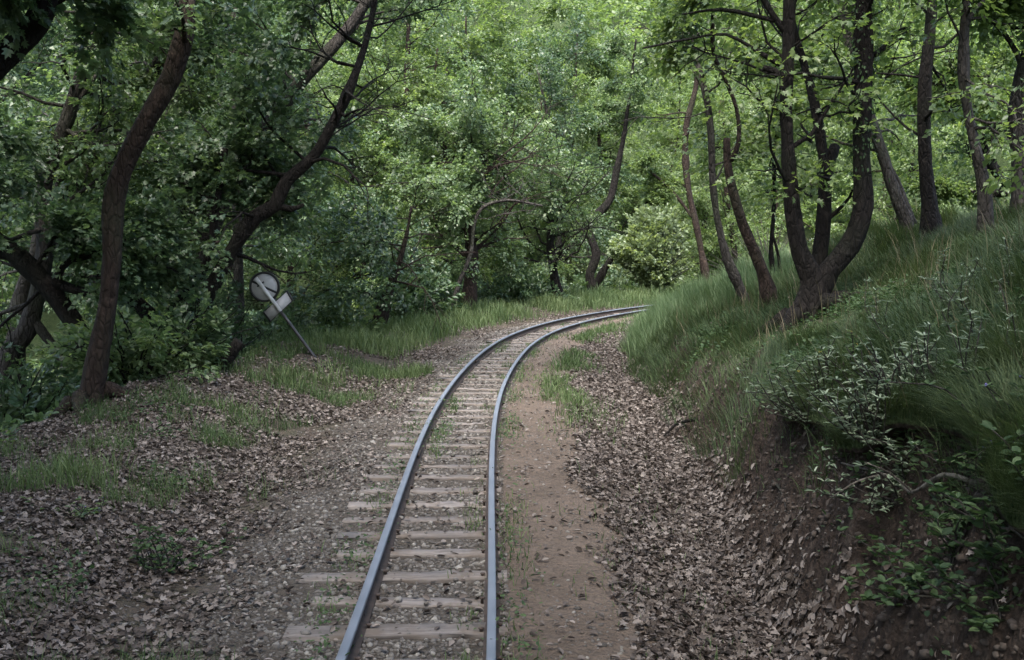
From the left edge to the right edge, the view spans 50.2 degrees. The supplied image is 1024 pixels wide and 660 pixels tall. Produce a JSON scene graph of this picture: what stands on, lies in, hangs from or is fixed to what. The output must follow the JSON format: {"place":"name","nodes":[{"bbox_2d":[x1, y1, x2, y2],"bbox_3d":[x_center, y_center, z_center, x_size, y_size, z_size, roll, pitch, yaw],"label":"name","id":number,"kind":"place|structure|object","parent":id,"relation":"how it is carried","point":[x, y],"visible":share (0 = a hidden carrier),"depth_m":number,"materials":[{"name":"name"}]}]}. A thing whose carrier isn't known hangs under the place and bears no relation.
{"place":"outdoors","nodes":[
{"label":"outdoors","id":0,"kind":"place"},
{"bbox_2d":[0,0,1023,659],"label":"ground","id":1,"kind":"structure","parent":0,"point":[572,560],"depth_m":6.66,"materials":[{"name":"soil"}]},
{"bbox_2d":[0,27,54,308],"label":"forest tree","id":2,"kind":"object","parent":1,"relation":"on","point":[16,70],"visible":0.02,"depth_m":28.06,"materials":[{"name":"green plant"}]},
{"bbox_2d":[0,347,81,432],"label":"bush","id":3,"kind":"object","parent":1,"relation":"on","point":[21,405],"visible":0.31,"depth_m":12.19,"materials":[{"name":"green plant"}]},
{"bbox_2d":[1,354,81,417],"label":"bush","id":4,"kind":"object","parent":1,"relation":"on","point":[51,392],"visible":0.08,"depth_m":13.49,"materials":[{"name":"green plant"}]},
{"bbox_2d":[0,9,87,277],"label":"forest tree","id":5,"kind":"object","parent":1,"relation":"on","point":[31,60],"visible":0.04,"depth_m":32.49,"materials":[{"name":"green plant"}]},
{"bbox_2d":[0,4,91,333],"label":"forest tree","id":6,"kind":"object","parent":1,"relation":"on","point":[10,111],"visible":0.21,"depth_m":22.58,"materials":[{"name":"green plant"}]},
{"bbox_2d":[0,496,106,518],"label":"plant","id":7,"kind":"object","parent":1,"relation":"on","point":[83,512],"visible":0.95,"depth_m":7.17,"materials":[{"name":"green plant"}]},
{"bbox_2d":[0,345,129,442],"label":"forest floor plants","id":8,"kind":"object","parent":1,"relation":"on","point":[40,415],"visible":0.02,"depth_m":10.89,"materials":[{"name":"green plant"}]},
{"bbox_2d":[0,2,132,270],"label":"forest tree","id":9,"kind":"object","parent":1,"relation":"on","point":[50,108],"visible":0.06,"depth_m":34.03,"materials":[{"name":"green plant"}]},
{"bbox_2d":[0,0,153,84],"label":"overhanging tree","id":10,"kind":"object","parent":1,"relation":"on","point":[24,36],"visible":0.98,"depth_m":10.53,"materials":[{"name":"green plant"}]},
{"bbox_2d":[0,112,219,404],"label":"sprawling tree","id":11,"kind":"object","parent":1,"relation":"on","point":[78,226],"visible":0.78,"depth_m":13.45,"materials":[{"name":"green plant"}]},
{"bbox_2d":[0,0,235,397],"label":"grey trunk tree","id":12,"kind":"object","parent":1,"relation":"on","point":[58,140],"visible":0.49,"depth_m":14.96,"materials":[{"name":"green plant"}]},
{"bbox_2d":[49,0,211,419],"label":"leaning tree","id":13,"kind":"object","parent":1,"relation":"on","point":[182,25],"visible":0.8,"depth_m":11.04,"materials":[{"name":"brown plant"}]},
{"bbox_2d":[33,303,230,387],"bbox_3d":[-4.410,0.247,12.886,2.239,1.282,2.396,-2,5,-22],"label":"bush","id":14,"kind":"object","parent":1,"relation":"on","point":[144,360],"visible":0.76,"depth_m":12.55,"materials":[{"name":"green plant"}]},
{"bbox_2d":[0,0,287,389],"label":"slanting tree","id":15,"kind":"object","parent":1,"relation":"on","point":[19,292],"visible":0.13,"depth_m":16.96,"materials":[{"name":"green plant"}]},
{"bbox_2d":[38,19,302,316],"bbox_3d":[-9.921,-5.869,31.923,7.951,13.075,8.592,0,5,-4],"label":"forest tree","id":16,"kind":"object","parent":1,"relation":"on","point":[214,259],"visible":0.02,"depth_m":31.71,"materials":[{"name":"green plant"}]},
{"bbox_2d":[0,336,361,602],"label":"verge weeds","id":17,"kind":"object","parent":1,"relation":"on","point":[80,577],"visible":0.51,"depth_m":8.36,"materials":[{"name":"green plant"}]},
{"bbox_2d":[125,522,246,572],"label":"verge plant","id":18,"kind":"object","parent":1,"relation":"on","point":[172,545],"visible":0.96,"depth_m":6.56,"materials":[{"name":"green plant"}]},
{"bbox_2d":[114,286,260,370],"bbox_3d":[-4.151,0.091,13.847,2.062,1.338,1.789,5,7,43],"label":"bush","id":19,"kind":"object","parent":1,"relation":"on","point":[218,325],"visible":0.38,"depth_m":13.45,"materials":[{"name":"green plant"}]},
{"bbox_2d":[50,1,356,325],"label":"forest tree","id":20,"kind":"object","parent":1,"relation":"on","point":[246,263],"visible":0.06,"depth_m":26.45,"materials":[{"name":"green plant"}]},
{"bbox_2d":[128,280,281,358],"bbox_3d":[-4.542,0.162,15.816,2.156,1.816,2.682,0,5,0],"label":"bush","id":21,"kind":"object","parent":1,"relation":"on","point":[233,294],"visible":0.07,"depth_m":15.84,"materials":[{"name":"green plant"}]},
{"bbox_2d":[0,332,438,659],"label":"verge tufts","id":22,"kind":"object","parent":1,"relation":"on","point":[414,372],"visible":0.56,"depth_m":10.90,"materials":[{"name":"green plant"}]},
{"bbox_2d":[199,338,243,369],"bbox_3d":[-3.915,0.563,13.733,0.865,0.942,0.810,-4,6,-38],"label":"dead trunk","id":23,"kind":"object","parent":1,"relation":"on","point":[236,345],"visible":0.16,"depth_m":13.62,"materials":[{"name":"brown wood"}]},
{"bbox_2d":[1,0,466,317],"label":"grey leaning tree","id":24,"kind":"object","parent":1,"relation":"on","point":[337,40],"visible":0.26,"depth_m":17.21,"materials":[{"name":"green plant"}]},
{"bbox_2d":[148,0,351,324],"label":"forest tree","id":25,"kind":"object","parent":1,"relation":"on","point":[256,305],"visible":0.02,"depth_m":34.06,"materials":[{"name":"green plant"}]},
{"bbox_2d":[116,0,388,353],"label":"slender tree","id":26,"kind":"object","parent":1,"relation":"on","point":[261,244],"visible":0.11,"depth_m":19.96,"materials":[{"name":"green plant"}]},
{"bbox_2d":[233,315,308,356],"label":"bush","id":27,"kind":"object","parent":1,"relation":"on","point":[256,342],"visible":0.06,"depth_m":18.45,"materials":[{"name":"green plant"}]},
{"bbox_2d":[249,271,315,356],"bbox_3d":[-3.219,-0.076,15.816,1.162,1.540,0.078,0,5,0],"label":"railway sign","id":28,"kind":"object","parent":1,"relation":"on","point":[264,286],"visible":0.92,"depth_m":15.79,"materials":[{"name":"white metal"}]},
{"bbox_2d":[239,299,325,350],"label":"bush","id":29,"kind":"object","parent":1,"relation":"on","point":[260,317],"visible":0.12,"depth_m":19.01,"materials":[{"name":"green plant"}]},
{"bbox_2d":[125,0,456,330],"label":"coppiced tree","id":30,"kind":"object","parent":1,"relation":"on","point":[280,171],"visible":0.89,"depth_m":14.47,"materials":[{"name":"green plant"}]},
{"bbox_2d":[204,0,391,326],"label":"forest tree","id":31,"kind":"object","parent":1,"relation":"on","point":[327,81],"visible":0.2,"depth_m":30.48,"materials":[{"name":"green plant"}]},
{"bbox_2d":[0,304,619,659],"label":"verge leaf litter","id":32,"kind":"object","parent":1,"relation":"on","point":[39,648],"visible":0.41,"depth_m":7.74,"materials":[{"name":"brown plant"}]},
{"bbox_2d":[240,291,385,346],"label":"bush","id":33,"kind":"object","parent":1,"relation":"on","point":[337,319],"visible":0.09,"depth_m":19.84,"materials":[{"name":"green plant"}]},
{"bbox_2d":[0,282,687,576],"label":"verge grass","id":34,"kind":"structure","parent":1,"relation":"on","point":[418,326],"depth_m":18.16,"materials":[{"name":"green plant"}]},
{"bbox_2d":[272,0,424,283],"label":"tree","id":35,"kind":"object","parent":1,"relation":"on","point":[317,47],"visible":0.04,"depth_m":40.27,"materials":[{"name":"green plant"}]},
{"bbox_2d":[256,44,454,321],"bbox_3d":[-4.250,-3.385,29.992,5.482,8.735,6.420,1,5,8],"label":"tree","id":36,"kind":"object","parent":1,"relation":"on","point":[379,170],"visible":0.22,"depth_m":30.29,"materials":[{"name":"green plant"}]},
{"bbox_2d":[79,313,639,659],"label":"track ballast","id":37,"kind":"structure","parent":1,"relation":"on","point":[347,617],"depth_m":6.67,"materials":[{"name":"gravel"}]},
{"bbox_2d":[273,3,447,310],"bbox_3d":[-4.943,-5.139,35.521,7.311,11.138,8.981,1,5,15],"label":"tree","id":38,"kind":"object","parent":1,"relation":"on","point":[402,47],"visible":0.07,"depth_m":35.46,"materials":[{"name":"green plant"}]},
{"bbox_2d":[312,0,444,183],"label":"tree","id":39,"kind":"object","parent":1,"relation":"on","point":[400,64],"visible":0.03,"depth_m":45.31,"materials":[{"name":"green plant"}]},
{"bbox_2d":[280,174,479,337],"bbox_3d":[-2.558,-1.250,20.299,3.698,3.220,3.000,-3,6,-30],"label":"stump tree","id":40,"kind":"object","parent":1,"relation":"on","point":[394,271],"visible":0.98,"depth_m":19.82,"materials":[{"name":"green plant"}]},
{"bbox_2d":[271,0,513,301],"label":"forest tree","id":41,"kind":"object","parent":1,"relation":"on","point":[440,21],"visible":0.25,"depth_m":32.91,"materials":[{"name":"green plant"}]},
{"bbox_2d":[343,247,468,318],"bbox_3d":[-2.326,-0.909,23.141,2.149,1.762,3.022,1,5,16],"label":"bush","id":42,"kind":"object","parent":1,"relation":"on","point":[417,300],"visible":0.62,"depth_m":22.81,"materials":[{"name":"green plant"}]},
{"bbox_2d":[321,13,504,318],"bbox_3d":[-3.098,-4.539,33.089,6.667,10.156,8.189,2,5,22],"label":"tree","id":43,"kind":"object","parent":1,"relation":"on","point":[426,89],"visible":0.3,"depth_m":32.29,"materials":[{"name":"green plant"}]},
{"bbox_2d":[286,338,551,659],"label":"rail weeds","id":44,"kind":"object","parent":1,"relation":"on","point":[325,642],"visible":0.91,"depth_m":6.70,"materials":[{"name":"green plant"}]},
{"bbox_2d":[348,0,531,278],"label":"forest tree","id":45,"kind":"object","parent":1,"relation":"on","point":[518,46],"visible":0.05,"depth_m":40.81,"materials":[{"name":"green plant"}]},
{"bbox_2d":[330,40,579,309],"bbox_3d":[-1.105,-3.575,25.812,5.300,6.626,5.882,4,6,35],"label":"verge tree","id":46,"kind":"object","parent":1,"relation":"on","point":[473,123],"visible":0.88,"depth_m":25.50,"materials":[{"name":"green plant"}]},
{"bbox_2d":[363,0,557,296],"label":"tree","id":47,"kind":"object","parent":1,"relation":"on","point":[502,31],"visible":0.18,"depth_m":35.99,"materials":[{"name":"green plant"}]},
{"bbox_2d":[282,305,650,659],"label":"railway track","id":48,"kind":"structure","parent":1,"relation":"on","point":[367,600],"depth_m":7.04,"materials":[{"name":"metal"}]},
{"bbox_2d":[431,163,545,306],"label":"pale curved tree","id":49,"kind":"object","parent":1,"relation":"on","point":[462,210],"visible":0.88,"depth_m":24.32,"materials":[{"name":"green plant"}]},
{"bbox_2d":[447,258,579,304],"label":"bush","id":50,"kind":"object","parent":1,"relation":"on","point":[514,289],"visible":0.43,"depth_m":28.40,"materials":[{"name":"green plant"}]},
{"bbox_2d":[436,41,615,297],"bbox_3d":[-0.147,-4.844,38.796,6.579,10.482,7.704,-4,7,-39],"label":"tree","id":51,"kind":"object","parent":1,"relation":"on","point":[562,272],"visible":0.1,"depth_m":38.15,"materials":[{"name":"green plant"}]},
{"bbox_2d":[438,94,631,297],"bbox_3d":[0.659,-3.347,29.207,5.307,5.541,6.040,0,5,0],"label":"short dark tree","id":52,"kind":"object","parent":1,"relation":"on","point":[549,218],"visible":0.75,"depth_m":28.82,"materials":[{"name":"green plant"}]},
{"bbox_2d":[299,310,782,659],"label":"track grass","id":53,"kind":"structure","parent":1,"relation":"on","point":[571,363],"depth_m":12.04,"materials":[{"name":"green plant"}]},
{"bbox_2d":[71,276,1023,659],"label":"scattered leaf litter","id":54,"kind":"object","parent":1,"relation":"on","point":[533,634],"visible":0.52,"depth_m":6.96,"materials":[{"name":"brown plant"}]},
{"bbox_2d":[511,266,587,294],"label":"bush","id":55,"kind":"object","parent":1,"relation":"on","point":[575,284],"visible":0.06,"depth_m":31.91,"materials":[{"name":"green plant"}]},
{"bbox_2d":[456,0,647,289],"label":"forest tree","id":56,"kind":"object","parent":1,"relation":"on","point":[555,56],"visible":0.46,"depth_m":38.35,"materials":[{"name":"green plant"}]},
{"bbox_2d":[496,73,633,292],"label":"tree","id":57,"kind":"object","parent":1,"relation":"on","point":[580,105],"visible":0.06,"depth_m":41.29,"materials":[{"name":"green plant"}]},
{"bbox_2d":[549,271,618,294],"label":"bush","id":58,"kind":"object","parent":1,"relation":"on","point":[578,277],"visible":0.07,"depth_m":35.97,"materials":[{"name":"green plant"}]},
{"bbox_2d":[501,0,681,286],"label":"tree","id":59,"kind":"object","parent":1,"relation":"on","point":[561,11],"visible":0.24,"depth_m":44.10,"materials":[{"name":"green plant"}]},
{"bbox_2d":[552,6,681,252],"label":"tree","id":60,"kind":"object","parent":1,"relation":"on","point":[631,192],"visible":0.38,"depth_m":45.39,"materials":[{"name":"green plant"}]},
{"bbox_2d":[585,28,665,290],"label":"crooked tree","id":61,"kind":"object","parent":1,"relation":"on","point":[632,84],"visible":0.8,"depth_m":32.96,"materials":[{"name":"green plant"}]},
{"bbox_2d":[595,174,679,286],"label":"slanted stem tree","id":62,"kind":"object","parent":1,"relation":"on","point":[656,197],"visible":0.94,"depth_m":33.38,"materials":[{"name":"green plant"}]},
{"bbox_2d":[272,0,1019,169],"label":"woodland","id":63,"kind":"object","parent":1,"relation":"on","point":[600,13],"visible":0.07,"depth_m":57.79,"materials":[{"name":"green plant"}]},
{"bbox_2d":[605,203,694,291],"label":"pale bush","id":64,"kind":"object","parent":1,"relation":"on","point":[651,248],"visible":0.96,"depth_m":32.54,"materials":[{"name":"green plant"}]},
{"bbox_2d":[593,64,733,230],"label":"tree","id":65,"kind":"object","parent":1,"relation":"on","point":[663,141],"visible":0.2,"depth_m":48.97,"materials":[{"name":"green plant"}]},
{"bbox_2d":[627,0,733,282],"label":"thin bank tree","id":66,"kind":"object","parent":1,"relation":"on","point":[644,162],"visible":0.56,"depth_m":33.20,"materials":[{"name":"brown plant"}]},
{"bbox_2d":[615,0,794,305],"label":"grey bank tree","id":67,"kind":"object","parent":1,"relation":"on","point":[734,275],"visible":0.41,"depth_m":16.43,"materials":[{"name":"green plant"}]},
{"bbox_2d":[556,320,868,659],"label":"ditch leaf litter","id":68,"kind":"object","parent":1,"relation":"on","point":[699,633],"visible":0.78,"depth_m":7.05,"materials":[{"name":"brown plant"}]},
{"bbox_2d":[646,0,778,307],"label":"broken top tree","id":69,"kind":"object","parent":1,"relation":"on","point":[766,283],"visible":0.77,"depth_m":15.00,"materials":[{"name":"brown plant"}]},
{"bbox_2d":[621,243,807,359],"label":"grass","id":70,"kind":"structure","parent":1,"relation":"on","point":[697,293],"depth_m":17.42,"materials":[{"name":"green plant"}]},
{"bbox_2d":[661,79,780,286],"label":"tree","id":71,"kind":"object","parent":1,"relation":"on","point":[705,215],"visible":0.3,"depth_m":44.20,"materials":[{"name":"green plant"}]},
{"bbox_2d":[672,63,809,273],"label":"tree","id":72,"kind":"object","parent":1,"relation":"on","point":[731,227],"visible":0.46,"depth_m":37.65,"materials":[{"name":"green plant"}]},
{"bbox_2d":[699,213,813,275],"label":"bare bush","id":73,"kind":"object","parent":1,"relation":"on","point":[758,244],"visible":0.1,"depth_m":29.89,"materials":[{"name":"green plant"}]},
{"bbox_2d":[500,326,1016,659],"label":"path pebbles","id":74,"kind":"object","parent":1,"relation":"on","point":[621,651],"visible":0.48,"depth_m":6.60,"materials":[{"name":"gravel"}]},
{"bbox_2d":[673,0,853,275],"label":"twin stem sapling","id":75,"kind":"object","parent":1,"relation":"on","point":[761,113],"visible":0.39,"depth_m":16.99,"materials":[{"name":"green plant"}]},
{"bbox_2d":[682,1,852,241],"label":"tree","id":76,"kind":"object","parent":1,"relation":"on","point":[759,213],"visible":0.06,"depth_m":47.91,"materials":[{"name":"green plant"}]},
{"bbox_2d":[642,0,950,340],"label":"forked tree","id":77,"kind":"object","parent":1,"relation":"on","point":[821,267],"visible":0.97,"depth_m":12.10,"materials":[{"name":"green plant"}]},
{"bbox_2d":[611,196,1023,545],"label":"bank grass","id":78,"kind":"structure","parent":1,"relation":"on","point":[979,244],"depth_m":10.38,"materials":[{"name":"green plant"}]},
{"bbox_2d":[793,329,880,395],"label":"plant","id":79,"kind":"object","parent":1,"relation":"on","point":[833,390],"visible":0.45,"depth_m":6.44,"materials":[{"name":"green plant"}]},
{"bbox_2d":[652,191,1023,438],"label":"dry stalks","id":80,"kind":"object","parent":1,"relation":"on","point":[886,287],"visible":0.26,"depth_m":10.67,"materials":[{"name":"plant"}]},
{"bbox_2d":[660,346,1023,659],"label":"soil clods","id":81,"kind":"object","parent":1,"relation":"on","point":[1011,622],"visible":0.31,"depth_m":5.26,"materials":[{"name":"brown soil"}]},
{"bbox_2d":[670,208,1023,659],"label":"bank weeds","id":82,"kind":"object","parent":1,"relation":"on","point":[852,305],"visible":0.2,"depth_m":6.62,"materials":[{"name":"green plant"}]},
{"bbox_2d":[699,331,1007,603],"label":"bank leaf litter","id":83,"kind":"object","parent":1,"relation":"on","point":[902,575],"visible":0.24,"depth_m":4.67,"materials":[{"name":"brown plant"}]},
{"bbox_2d":[747,0,976,236],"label":"leaning back tree","id":84,"kind":"object","parent":1,"relation":"on","point":[900,202],"visible":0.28,"depth_m":16.32,"materials":[{"name":"green plant"}]},
{"bbox_2d":[745,0,987,225],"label":"tree","id":85,"kind":"object","parent":1,"relation":"on","point":[877,171],"visible":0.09,"depth_m":48.73,"materials":[{"name":"green plant"}]},
{"bbox_2d":[804,426,939,514],"bbox_3d":[1.725,0.655,5.104,0.685,0.373,0.457,4,6,37],"label":"sage plant","id":86,"kind":"object","parent":1,"relation":"on","point":[885,505],"visible":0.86,"depth_m":5.09,"materials":[{"name":"green plant"}]},
{"bbox_2d":[744,295,1023,537],"bbox_3d":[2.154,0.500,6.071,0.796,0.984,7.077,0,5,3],"label":"overhanging turf","id":87,"kind":"structure","parent":1,"relation":"on","point":[899,425],"depth_m":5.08,"materials":[{"name":"green plant"}]},
{"bbox_2d":[736,336,843,421],"bbox_3d":[1.758,0.289,6.818,0.688,0.524,0.702,4,7,39],"label":"sage plant","id":88,"kind":"object","parent":87,"relation":"on","point":[795,414],"visible":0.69,"depth_m":6.70,"materials":[{"name":"green plant"}]},
{"bbox_2d":[792,333,948,445],"bbox_3d":[1.774,0.267,5.378,0.659,0.563,0.821,4,6,35],"label":"sage plant","id":89,"kind":"object","parent":87,"relation":"on","point":[873,430],"visible":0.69,"depth_m":5.25,"materials":[{"name":"green plant"}]},
{"bbox_2d":[884,360,1023,470],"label":"plant","id":90,"kind":"object","parent":87,"relation":"on","point":[966,463],"visible":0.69,"depth_m":4.29,"materials":[{"name":"green plant"}]},
{"bbox_2d":[895,308,1022,395],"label":"sage plant","id":91,"kind":"object","parent":87,"relation":"on","point":[928,365],"visible":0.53,"depth_m":4.99,"materials":[{"name":"green plant"}]},
{"bbox_2d":[837,526,933,606],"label":"bramble","id":92,"kind":"object","parent":1,"relation":"on","point":[886,599],"visible":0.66,"depth_m":4.65,"materials":[{"name":"green plant"}]},
{"bbox_2d":[803,34,991,248],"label":"tree","id":93,"kind":"object","parent":1,"relation":"on","point":[905,137],"visible":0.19,"depth_m":41.18,"materials":[{"name":"green plant"}]},
{"bbox_2d":[831,462,974,497],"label":"dry branch","id":94,"kind":"object","parent":1,"relation":"on","point":[932,480],"visible":0.79,"depth_m":4.73,"materials":[{"name":"brown plant"}]},
{"bbox_2d":[804,0,1023,242],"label":"straight tree","id":95,"kind":"object","parent":1,"relation":"on","point":[930,212],"visible":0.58,"depth_m":14.98,"materials":[{"name":"green plant"}]},
{"bbox_2d":[868,493,981,598],"bbox_3d":[1.665,0.815,4.345,0.581,0.346,0.586,0,5,0],"label":"bramble","id":96,"kind":"object","parent":1,"relation":"on","point":[952,547],"visible":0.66,"depth_m":4.29,"materials":[{"name":"green plant"}]},
{"bbox_2d":[828,22,1022,214],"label":"arching tree","id":97,"kind":"object","parent":1,"relation":"on","point":[947,186],"visible":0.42,"depth_m":19.03,"materials":[{"name":"green plant"}]},
{"bbox_2d":[838,0,1022,169],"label":"bank forest tree","id":98,"kind":"object","parent":1,"relation":"on","point":[950,127],"visible":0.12,"depth_m":23.88,"materials":[{"name":"green plant"}]},
{"bbox_2d":[862,237,1023,342],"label":"sage plant","id":99,"kind":"object","parent":1,"relation":"on","point":[955,291],"visible":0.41,"depth_m":6.48,"materials":[{"name":"green plant"}]},
{"bbox_2d":[896,0,1023,237],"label":"lichen tree","id":100,"kind":"object","parent":1,"relation":"on","point":[985,189],"visible":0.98,"depth_m":11.91,"materials":[{"name":"green plant"}]},
{"bbox_2d":[912,515,1023,633],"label":"bramble","id":101,"kind":"object","parent":1,"relation":"on","point":[992,558],"visible":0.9,"depth_m":3.87,"materials":[{"name":"green plant"}]},
{"bbox_2d":[919,0,1023,218],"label":"edge tree","id":102,"kind":"object","parent":1,"relation":"on","point":[1014,10],"visible":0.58,"depth_m":12.76,"materials":[{"name":"green plant"}]},
{"bbox_2d":[923,420,1023,553],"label":"bramble","id":103,"kind":"object","parent":1,"relation":"on","point":[987,523],"visible":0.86,"depth_m":3.83,"materials":[{"name":"green plant"}]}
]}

